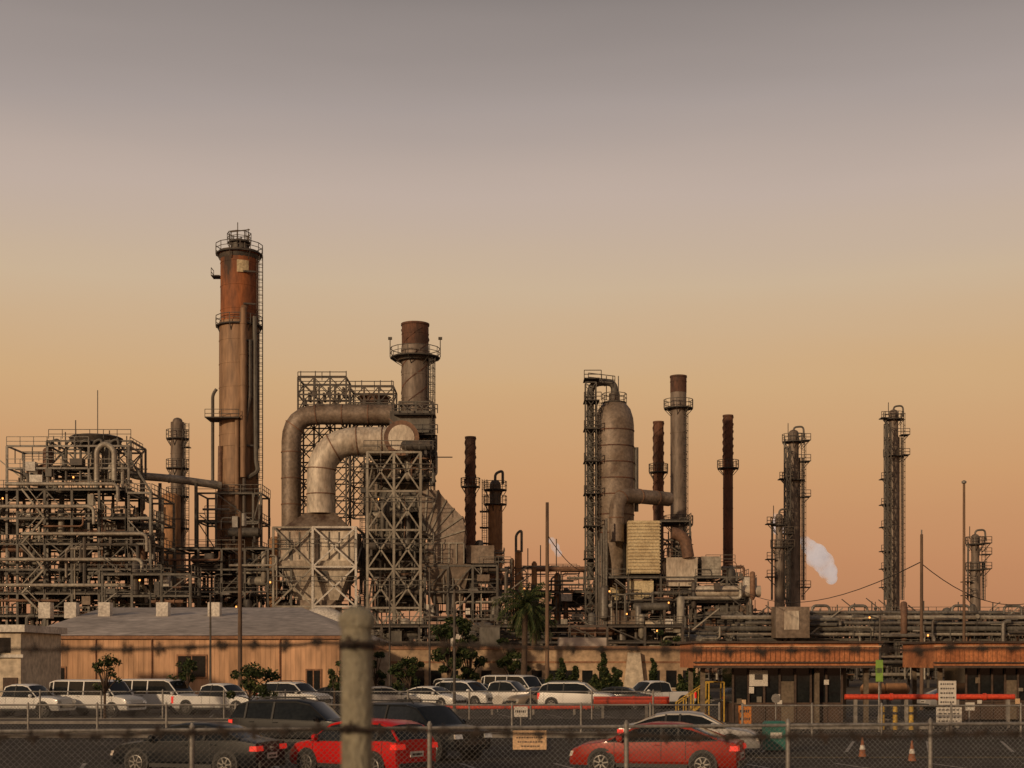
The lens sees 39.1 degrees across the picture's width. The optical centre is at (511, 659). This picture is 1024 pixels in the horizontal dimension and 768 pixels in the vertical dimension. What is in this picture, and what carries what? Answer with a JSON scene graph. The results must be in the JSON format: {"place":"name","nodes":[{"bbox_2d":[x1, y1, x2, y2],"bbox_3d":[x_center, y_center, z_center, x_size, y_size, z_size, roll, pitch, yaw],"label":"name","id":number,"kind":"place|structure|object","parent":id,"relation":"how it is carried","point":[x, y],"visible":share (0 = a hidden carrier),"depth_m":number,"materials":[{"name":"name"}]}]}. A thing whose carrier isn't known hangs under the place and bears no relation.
{"place":"outdoors","nodes":[
{"label":"outdoors","id":0,"kind":"place"},
{"bbox_2d":[0,625,66,695],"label":"office building","id":1,"kind":"structure","parent":0,"point":[25,667],"depth_m":91.62,"materials":[{"name":"paint"}]},
{"bbox_2d":[310,607,340,620],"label":"storage drum","id":2,"kind":"object","parent":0,"point":[331,613],"visible":0.2,"depth_m":168.90,"materials":[{"name":"white metal"}]},
{"bbox_2d":[0,701,1023,767],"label":"parking lot asphalt","id":3,"kind":"structure","parent":0,"point":[993,744],"depth_m":52.60,"materials":[{"name":"asphalt"}]},
{"bbox_2d":[0,684,75,716],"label":"parked pickup","id":4,"kind":"object","parent":3,"relation":"on","point":[12,697],"visible":0.6,"depth_m":81.14,"materials":[{"name":"white paint"}]},
{"bbox_2d":[49,679,146,716],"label":"parked van","id":5,"kind":"object","parent":3,"relation":"on","point":[76,685],"visible":0.48,"depth_m":82.24,"materials":[{"name":"white paint"}]},
{"bbox_2d":[92,653,122,717],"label":"tree","id":6,"kind":"object","parent":3,"relation":"on","point":[105,685],"visible":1,"depth_m":76.02,"materials":[{"name":"green plant"}]},
{"bbox_2d":[0,718,228,723],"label":"kerbed island","id":7,"kind":"structure","parent":3,"relation":"on","point":[84,721],"depth_m":73.55,"materials":[{"name":"concrete"}]},
{"bbox_2d":[226,661,280,700],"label":"tree","id":8,"kind":"object","parent":7,"relation":"on","point":[250,685],"visible":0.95,"depth_m":73.71,"materials":[{"name":"green plant"}]},
{"bbox_2d":[120,679,198,714],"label":"parked van","id":9,"kind":"object","parent":3,"relation":"on","point":[155,685],"visible":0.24,"depth_m":85.15,"materials":[{"name":"white paint"}]},
{"bbox_2d":[166,657,197,688],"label":"tree","id":10,"kind":"object","parent":3,"relation":"on","point":[188,676],"visible":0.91,"depth_m":85.75,"materials":[{"name":"green plant"}]},
{"bbox_2d":[110,721,286,767],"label":"parked sedan","id":11,"kind":"object","parent":3,"relation":"on","point":[133,748],"visible":0.81,"depth_m":39.67,"materials":[{"name":"grey paint"}]},
{"bbox_2d":[38,602,388,694],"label":"corrugated warehouse","id":12,"kind":"structure","parent":3,"relation":"on","point":[107,624],"depth_m":108.00,"materials":[{"name":"metal"}]},
{"bbox_2d":[171,683,262,714],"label":"parked pickup","id":13,"kind":"object","parent":3,"relation":"on","point":[217,696],"visible":0.48,"depth_m":83.40,"materials":[{"name":"white paint"}]},
{"bbox_2d":[209,593,230,683],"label":"street lamp","id":14,"kind":"object","parent":3,"relation":"on","point":[210,669],"visible":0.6,"depth_m":97.94,"materials":[{"name":"metal"}]},
{"bbox_2d":[232,512,245,688],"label":"utility pole","id":15,"kind":"object","parent":3,"relation":"on","point":[239,521],"visible":0.84,"depth_m":91.89,"materials":[{"name":"brown wood"}]},
{"bbox_2d":[228,696,340,742],"bbox_3d":[-7.428,2.268,51.001,4.930,1.925,2.255,0,0,16],"label":"parked suv","id":16,"kind":"object","parent":3,"relation":"on","point":[300,712],"visible":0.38,"depth_m":50.37,"materials":[{"name":"black paint"}]},
{"bbox_2d":[257,680,332,703],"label":"parked suv","id":17,"kind":"object","parent":3,"relation":"on","point":[288,686],"visible":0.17,"depth_m":91.34,"materials":[{"name":"white paint"}]},
{"bbox_2d":[0,732,615,737],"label":"kerbed island","id":18,"kind":"structure","parent":3,"relation":"on","point":[494,735],"depth_m":59.20,"materials":[{"name":"concrete"}]},
{"bbox_2d":[317,686,340,703],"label":"parked car","id":19,"kind":"object","parent":3,"relation":"on","point":[338,697],"visible":0.05,"depth_m":95.21,"materials":[{"name":"grey paint"}]},
{"bbox_2d":[0,689,660,718],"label":"chain link fence","id":20,"kind":"object","parent":3,"relation":"on","point":[407,697],"visible":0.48,"depth_m":77.49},
{"bbox_2d":[327,661,340,709],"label":"tree","id":21,"kind":"object","parent":3,"relation":"on","point":[335,686],"visible":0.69,"depth_m":89.89,"materials":[{"name":"green plant"}]},
{"bbox_2d":[0,702,720,731],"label":"chain link fence","id":22,"kind":"object","parent":3,"relation":"on","point":[166,704],"visible":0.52,"depth_m":62.49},
{"bbox_2d":[288,718,437,767],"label":"parked hatchback","id":23,"kind":"object","parent":3,"relation":"on","point":[384,741],"visible":0.56,"depth_m":39.20,"materials":[{"name":"red paint"}]},
{"bbox_2d":[373,686,418,701],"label":"parked car","id":24,"kind":"object","parent":3,"relation":"on","point":[379,688],"visible":0.11,"depth_m":94.28,"materials":[{"name":"silver paint"}]},
{"bbox_2d":[387,656,424,690],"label":"tree","id":25,"kind":"object","parent":3,"relation":"on","point":[410,671],"visible":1,"depth_m":97.85,"materials":[{"name":"green plant"}]},
{"bbox_2d":[373,699,491,761],"bbox_3d":[-3.006,2.268,47.003,4.930,1.925,2.255,0,0,42],"label":"parked suv","id":26,"kind":"object","parent":3,"relation":"on","point":[424,713],"visible":0.32,"depth_m":46.25,"materials":[{"name":"grey paint"}]},
{"bbox_2d":[403,686,466,703],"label":"parked car","id":27,"kind":"object","parent":3,"relation":"on","point":[445,697],"visible":0.47,"depth_m":95.06,"materials":[{"name":"white paint"}]},
{"bbox_2d":[428,567,448,685],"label":"street lamp","id":28,"kind":"object","parent":3,"relation":"on","point":[429,669],"visible":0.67,"depth_m":99.95,"materials":[{"name":"metal"}]},
{"bbox_2d":[435,679,492,703],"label":"parked suv","id":29,"kind":"object","parent":3,"relation":"on","point":[464,684],"visible":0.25,"depth_m":96.21,"materials":[{"name":"white paint"}]},
{"bbox_2d":[452,588,477,712],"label":"street lamp","id":30,"kind":"object","parent":3,"relation":"on","point":[454,641],"visible":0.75,"depth_m":79.95,"materials":[{"name":"metal"}]},
{"bbox_2d":[482,680,528,703],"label":"parked car","id":31,"kind":"object","parent":3,"relation":"on","point":[505,685],"visible":0.27,"depth_m":95.24,"materials":[{"name":"silver paint"}]},
{"bbox_2d":[481,675,541,688],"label":"parked van","id":32,"kind":"object","parent":3,"relation":"on","point":[528,681],"visible":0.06,"depth_m":107.27,"materials":[{"name":"white paint"}]},
{"bbox_2d":[0,718,1023,767],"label":"chain link fence","id":33,"kind":"object","parent":3,"relation":"on","point":[930,724],"visible":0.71,"depth_m":25.85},
{"bbox_2d":[513,730,545,749],"bbox_3d":[0.314,1.425,25.635,0.598,0.342,0.014,0,0,0],"label":"fence notice sign","id":34,"kind":"object","parent":33,"relation":"attached to","point":[526,743],"visible":0.73,"depth_m":25.63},
{"bbox_2d":[11,714,1023,767],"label":"parking markings","id":35,"kind":"object","parent":3,"relation":"on","point":[852,742],"visible":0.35,"depth_m":47.13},
{"bbox_2d":[447,706,593,714],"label":"red pipe barrier","id":36,"kind":"object","parent":3,"relation":"on","point":[507,707],"visible":0.29,"depth_m":83.89,"materials":[{"name":"metal"}]},
{"bbox_2d":[514,706,527,729],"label":"traffic sign","id":37,"kind":"object","parent":3,"relation":"on","point":[519,713],"visible":0.87,"depth_m":65.97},
{"bbox_2d":[506,686,540,703],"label":"parked car","id":38,"kind":"object","parent":3,"relation":"on","point":[534,696],"visible":0.21,"depth_m":93.69,"materials":[{"name":"silver paint"}]},
{"bbox_2d":[545,502,548,679],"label":"utility pole","id":39,"kind":"object","parent":3,"relation":"on","point":[547,596],"visible":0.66,"depth_m":103.89,"materials":[{"name":"brown wood"}]},
{"bbox_2d":[553,657,567,681],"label":"cypress shrub","id":40,"kind":"object","parent":3,"relation":"on","point":[560,674],"visible":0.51,"depth_m":99.84,"materials":[{"name":"green plant"}]},
{"bbox_2d":[567,665,579,681],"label":"cypress shrub","id":41,"kind":"object","parent":3,"relation":"on","point":[574,675],"visible":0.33,"depth_m":99.84,"materials":[{"name":"green plant"}]},
{"bbox_2d":[537,680,614,710],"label":"parked suv","id":42,"kind":"object","parent":3,"relation":"on","point":[559,697],"visible":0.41,"depth_m":91.36,"materials":[{"name":"white paint"}]},
{"bbox_2d":[589,674,600,690],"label":"cypress shrub","id":43,"kind":"object","parent":3,"relation":"on","point":[594,681],"visible":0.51,"depth_m":99.83,"materials":[{"name":"green plant"}]},
{"bbox_2d":[597,646,611,689],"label":"cypress shrub","id":44,"kind":"object","parent":3,"relation":"on","point":[605,674],"visible":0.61,"depth_m":99.84,"materials":[{"name":"green plant"}]},
{"bbox_2d":[608,666,623,686],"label":"cypress shrub","id":45,"kind":"object","parent":3,"relation":"on","point":[615,677],"visible":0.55,"depth_m":99.77,"materials":[{"name":"green plant"}]},
{"bbox_2d":[600,686,651,709],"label":"parked car","id":46,"kind":"object","parent":3,"relation":"on","point":[615,688],"visible":0.12,"depth_m":93.06,"materials":[{"name":"grey paint"}]},
{"bbox_2d":[593,696,668,717],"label":"red pipe barrier","id":47,"kind":"object","parent":3,"relation":"on","point":[664,699],"visible":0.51,"depth_m":78.80,"materials":[{"name":"metal"}]},
{"bbox_2d":[648,658,658,680],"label":"cypress shrub","id":48,"kind":"object","parent":3,"relation":"on","point":[653,674],"visible":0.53,"depth_m":99.77,"materials":[{"name":"green plant"}]},
{"bbox_2d":[618,680,695,708],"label":"parked pickup","id":49,"kind":"object","parent":3,"relation":"on","point":[664,688],"visible":0.35,"depth_m":94.53,"materials":[{"name":"white paint"}]},
{"bbox_2d":[569,721,746,767],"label":"parked sedan","id":50,"kind":"object","parent":3,"relation":"on","point":[711,759],"visible":0.68,"depth_m":39.63,"materials":[{"name":"red paint"}]},
{"bbox_2d":[675,674,686,690],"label":"cypress shrub","id":51,"kind":"object","parent":3,"relation":"on","point":[680,684],"visible":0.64,"depth_m":99.77,"materials":[{"name":"green plant"}]},
{"bbox_2d":[617,711,761,747],"bbox_3d":[6.048,2.481,48.999,4.830,1.500,2.189,0,0,12],"label":"parked sedan","id":52,"kind":"object","parent":3,"relation":"on","point":[693,717],"visible":0.2,"depth_m":48.29,"materials":[{"name":"silver paint"}]},
{"bbox_2d":[683,668,698,703],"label":"cypress shrub","id":53,"kind":"object","parent":3,"relation":"on","point":[695,679],"visible":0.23,"depth_m":99.79,"materials":[{"name":"green plant"}]},
{"bbox_2d":[738,706,750,727],"bbox_3d":[10.347,2.613,64.019,0.569,1.173,0.111,0,0,0],"label":"warning sign","id":54,"kind":"object","parent":3,"relation":"on","point":[746,717],"visible":0.5,"depth_m":63.97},
{"bbox_2d":[762,721,785,752],"bbox_3d":[9.111,2.660,50.000,0.800,1.080,0.720,0,0,0],"label":"litter bin","id":55,"kind":"object","parent":3,"relation":"on","point":[774,732],"visible":0.59,"depth_m":49.69,"materials":[{"name":"green plastic"}]},
{"bbox_2d":[713,716,933,728],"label":"kerbed island","id":56,"kind":"structure","parent":3,"relation":"on","point":[871,719],"depth_m":66.50,"materials":[{"name":"concrete"}]},
{"bbox_2d":[677,641,883,722],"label":"gatehouse","id":57,"kind":"object","parent":56,"relation":"on","point":[798,678],"visible":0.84,"depth_m":70.93,"materials":[{"name":"brown metal"}]},
{"bbox_2d":[851,615,881,722],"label":"street lamp","id":58,"kind":"object","parent":56,"relation":"on","point":[860,616],"visible":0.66,"depth_m":69.94,"materials":[{"name":"metal"}]},
{"bbox_2d":[860,683,885,703],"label":"horizontal storage tank","id":59,"kind":"object","parent":3,"relation":"on","point":[873,688],"visible":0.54,"depth_m":83.67,"materials":[{"name":"metal"}]},
{"bbox_2d":[876,660,882,731],"bbox_3d":[16.320,1.600,64.019,0.320,3.200,0.111,0,0,0],"label":"parking sign","id":60,"kind":"object","parent":3,"relation":"on","point":[879,671],"visible":0.97,"depth_m":63.97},
{"bbox_2d":[741,703,1023,736],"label":"chain link fence","id":61,"kind":"object","parent":3,"relation":"on","point":[881,709],"visible":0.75,"depth_m":59.99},
{"bbox_2d":[885,683,909,714],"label":"horizontal storage tank","id":62,"kind":"object","parent":3,"relation":"on","point":[898,688],"visible":0.77,"depth_m":83.69,"materials":[{"name":"metal"}]},
{"bbox_2d":[905,741,918,761],"bbox_3d":[12.500,2.855,45.000,0.340,0.670,0.340,0,0,0],"label":"traffic cone","id":63,"kind":"object","parent":3,"relation":"on","point":[912,752],"visible":0.85,"depth_m":44.93,"materials":[{"name":"plastic"}]},
{"bbox_2d":[920,530,923,709],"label":"utility pole","id":64,"kind":"object","parent":3,"relation":"on","point":[921,615],"visible":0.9,"depth_m":91.91,"materials":[{"name":"brown wood"}]},
{"bbox_2d":[732,562,919,602],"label":"overhead cable","id":65,"kind":"object","parent":64,"relation":"attached to","point":[841,594],"visible":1,"depth_m":116.50,"materials":[{"name":"metal"}]},
{"bbox_2d":[917,689,936,709],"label":"parked car","id":66,"kind":"object","parent":3,"relation":"on","point":[927,702],"visible":0.12,"depth_m":91.39,"materials":[{"name":"silver paint"}]},
{"bbox_2d":[844,693,1014,727],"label":"red pipe barrier","id":67,"kind":"object","parent":3,"relation":"on","point":[907,697],"visible":0.73,"depth_m":67.90,"materials":[{"name":"metal"}]},
{"bbox_2d":[938,681,955,730],"bbox_3d":[18.738,2.048,62.020,0.758,2.304,0.111,0,0,0],"label":"notice sign","id":68,"kind":"object","parent":3,"relation":"on","point":[946,692],"visible":0.96,"depth_m":61.97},
{"bbox_2d":[936,707,961,730],"bbox_3d":[18.655,2.608,61.520,1.093,1.184,0.111,0,0,0],"label":"notice sign","id":69,"kind":"object","parent":3,"relation":"on","point":[941,717],"visible":0.73,"depth_m":61.47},
{"bbox_2d":[899,641,1023,719],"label":"gatehouse","id":70,"kind":"object","parent":3,"relation":"on","point":[988,672],"visible":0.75,"depth_m":74.97,"materials":[{"name":"brown metal"}]},
{"bbox_2d":[962,480,965,720],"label":"flagpole","id":71,"kind":"object","parent":3,"relation":"on","point":[963,613],"visible":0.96,"depth_m":75.94,"materials":[{"name":"grey metal"}]},
{"bbox_2d":[0,0,1023,652],"label":"sky","id":72,"kind":"structure","parent":0,"point":[809,214],"materials":[{"name":"orange"}]},
{"bbox_2d":[696,668,943,700],"bbox_3d":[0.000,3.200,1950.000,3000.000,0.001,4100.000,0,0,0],"label":"ground","id":73,"kind":"structure","parent":0,"point":[855,684],"depth_m":173.89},
{"bbox_2d":[0,390,200,625],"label":"process unit","id":74,"kind":"object","parent":73,"relation":"on","point":[119,535],"visible":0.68,"depth_m":172.87,"materials":[{"name":"metal"}]},
{"bbox_2d":[126,470,221,606],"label":"overhead pipeline","id":75,"kind":"object","parent":73,"relation":"on","point":[194,482],"visible":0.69,"depth_m":184.82,"materials":[{"name":"metal"}]},
{"bbox_2d":[162,418,190,606],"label":"process column","id":76,"kind":"structure","parent":73,"relation":"on","point":[178,439],"depth_m":204.04,"materials":[{"name":"metal"}]},
{"bbox_2d":[152,536,295,606],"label":"pipe rack","id":77,"kind":"object","parent":73,"relation":"on","point":[209,562],"visible":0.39,"depth_m":180.45,"materials":[{"name":"metal"}]},
{"bbox_2d":[198,222,270,606],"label":"distillation column","id":78,"kind":"structure","parent":73,"relation":"on","point":[239,327],"depth_m":187.69,"materials":[{"name":"metal"}]},
{"bbox_2d":[373,651,386,685],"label":"tree","id":79,"kind":"object","parent":73,"relation":"on","point":[379,673],"visible":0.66,"depth_m":115.89,"materials":[{"name":"green plant"}]},
{"bbox_2d":[372,577,406,684],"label":"street lamp","id":80,"kind":"object","parent":73,"relation":"on","point":[389,579],"visible":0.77,"depth_m":111.94,"materials":[{"name":"metal"}]},
{"bbox_2d":[272,358,527,640],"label":"heat recovery unit","id":81,"kind":"object","parent":73,"relation":"on","point":[404,519],"visible":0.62,"depth_m":182.00,"materials":[{"name":"metal"}]},
{"bbox_2d":[388,321,441,489],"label":"exhaust stack","id":82,"kind":"object","parent":81,"relation":"on","point":[414,356],"visible":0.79,"depth_m":188.44,"materials":[{"name":"metal"}]},
{"bbox_2d":[431,616,473,677],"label":"tree","id":83,"kind":"object","parent":73,"relation":"on","point":[445,630],"visible":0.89,"depth_m":111.68,"materials":[{"name":"green plant"}]},
{"bbox_2d":[452,630,487,680],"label":"tree","id":84,"kind":"object","parent":73,"relation":"on","point":[467,671],"visible":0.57,"depth_m":113.78,"materials":[{"name":"green plant"}]},
{"bbox_2d":[461,436,479,617],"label":"exhaust stack","id":85,"kind":"object","parent":73,"relation":"on","point":[470,481],"visible":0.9,"depth_m":204.35,"materials":[{"name":"metal"}]},
{"bbox_2d":[480,470,506,609],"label":"process column","id":86,"kind":"structure","parent":73,"relation":"on","point":[495,490],"depth_m":209.19,"materials":[{"name":"metal"}]},
{"bbox_2d":[0,606,1023,767],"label":"barbed wire fence","id":87,"kind":"object","parent":73,"relation":"on","point":[356,644],"visible":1,"depth_m":5.91,"materials":[{"name":"metal"}]},
{"bbox_2d":[495,637,531,674],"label":"tree","id":88,"kind":"object","parent":73,"relation":"on","point":[508,662],"visible":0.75,"depth_m":115.20,"materials":[{"name":"green plant"}]},
{"bbox_2d":[491,581,556,674],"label":"palm tree","id":89,"kind":"object","parent":73,"relation":"on","point":[524,614],"visible":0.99,"depth_m":113.79,"materials":[{"name":"green plant"}]},
{"bbox_2d":[509,602,556,645],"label":"palm tree","id":90,"kind":"object","parent":73,"relation":"on","point":[535,635],"visible":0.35,"depth_m":119.41,"materials":[{"name":"green plant"}]},
{"bbox_2d":[373,634,697,690],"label":"stucco office","id":91,"kind":"structure","parent":73,"relation":"on","point":[634,667],"depth_m":118.00,"materials":[{"name":"paint"}]},
{"bbox_2d":[479,530,594,645],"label":"pipe rack","id":92,"kind":"object","parent":73,"relation":"on","point":[561,602],"visible":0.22,"depth_m":200.53,"materials":[{"name":"metal"}]},
{"bbox_2d":[370,596,721,679],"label":"pipe rack","id":93,"kind":"object","parent":73,"relation":"on","point":[639,632],"visible":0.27,"depth_m":160.79,"materials":[{"name":"metal"}]},
{"bbox_2d":[583,370,638,624],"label":"regenerator vessel","id":94,"kind":"object","parent":73,"relation":"on","point":[615,460],"visible":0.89,"depth_m":195.92,"materials":[{"name":"metal"}]},
{"bbox_2d":[649,421,667,612],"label":"exhaust stack","id":95,"kind":"object","parent":73,"relation":"on","point":[658,472],"visible":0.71,"depth_m":213.34,"materials":[{"name":"metal"}]},
{"bbox_2d":[657,629,680,645],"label":"tree","id":96,"kind":"object","parent":73,"relation":"on","point":[665,642],"visible":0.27,"depth_m":129.68,"materials":[{"name":"green plant"}]},
{"bbox_2d":[593,488,760,680],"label":"catalytic process unit","id":97,"kind":"object","parent":73,"relation":"on","point":[646,563],"visible":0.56,"depth_m":192.00,"materials":[{"name":"metal"}]},
{"bbox_2d":[664,374,692,613],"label":"exhaust stack","id":98,"kind":"object","parent":73,"relation":"on","point":[678,408],"visible":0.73,"depth_m":205.00,"materials":[{"name":"metal"}]},
{"bbox_2d":[675,681,724,721],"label":"yellow access stairs","id":99,"kind":"structure","parent":73,"relation":"on","point":[708,700],"depth_m":72.00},
{"bbox_2d":[717,414,738,574],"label":"exhaust stack","id":100,"kind":"object","parent":73,"relation":"on","point":[727,465],"visible":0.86,"depth_m":219.32,"materials":[{"name":"metal"}]},
{"bbox_2d":[765,506,794,606],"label":"process column","id":101,"kind":"structure","parent":73,"relation":"on","point":[778,548],"depth_m":227.46,"materials":[{"name":"metal"}]},
{"bbox_2d":[784,446,790,606],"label":"ladder tower","id":102,"kind":"structure","parent":73,"relation":"on","point":[787,490],"depth_m":231.50,"materials":[{"name":"metal"}]},
{"bbox_2d":[778,426,810,606],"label":"process column","id":103,"kind":"structure","parent":73,"relation":"on","point":[793,441],"depth_m":234.04,"materials":[{"name":"metal"}]},
{"bbox_2d":[694,595,1023,687],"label":"pipe rack","id":104,"kind":"object","parent":73,"relation":"on","point":[795,623],"visible":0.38,"depth_m":163.94,"materials":[{"name":"metal"}]},
{"bbox_2d":[712,598,1022,680],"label":"pipe rack","id":105,"kind":"object","parent":73,"relation":"on","point":[1006,613],"visible":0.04,"depth_m":214.89,"materials":[{"name":"metal"}]},
{"bbox_2d":[884,422,891,670],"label":"ladder tower","id":106,"kind":"structure","parent":73,"relation":"on","point":[887,513],"depth_m":246.52,"materials":[{"name":"metal"}]},
{"bbox_2d":[879,402,909,670],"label":"process column","id":107,"kind":"structure","parent":73,"relation":"on","point":[898,488],"depth_m":249.07,"materials":[{"name":"metal"}]},
{"bbox_2d":[960,526,991,609],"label":"process column","id":108,"kind":"structure","parent":73,"relation":"on","point":[978,568],"depth_m":234.39,"materials":[{"name":"metal"}]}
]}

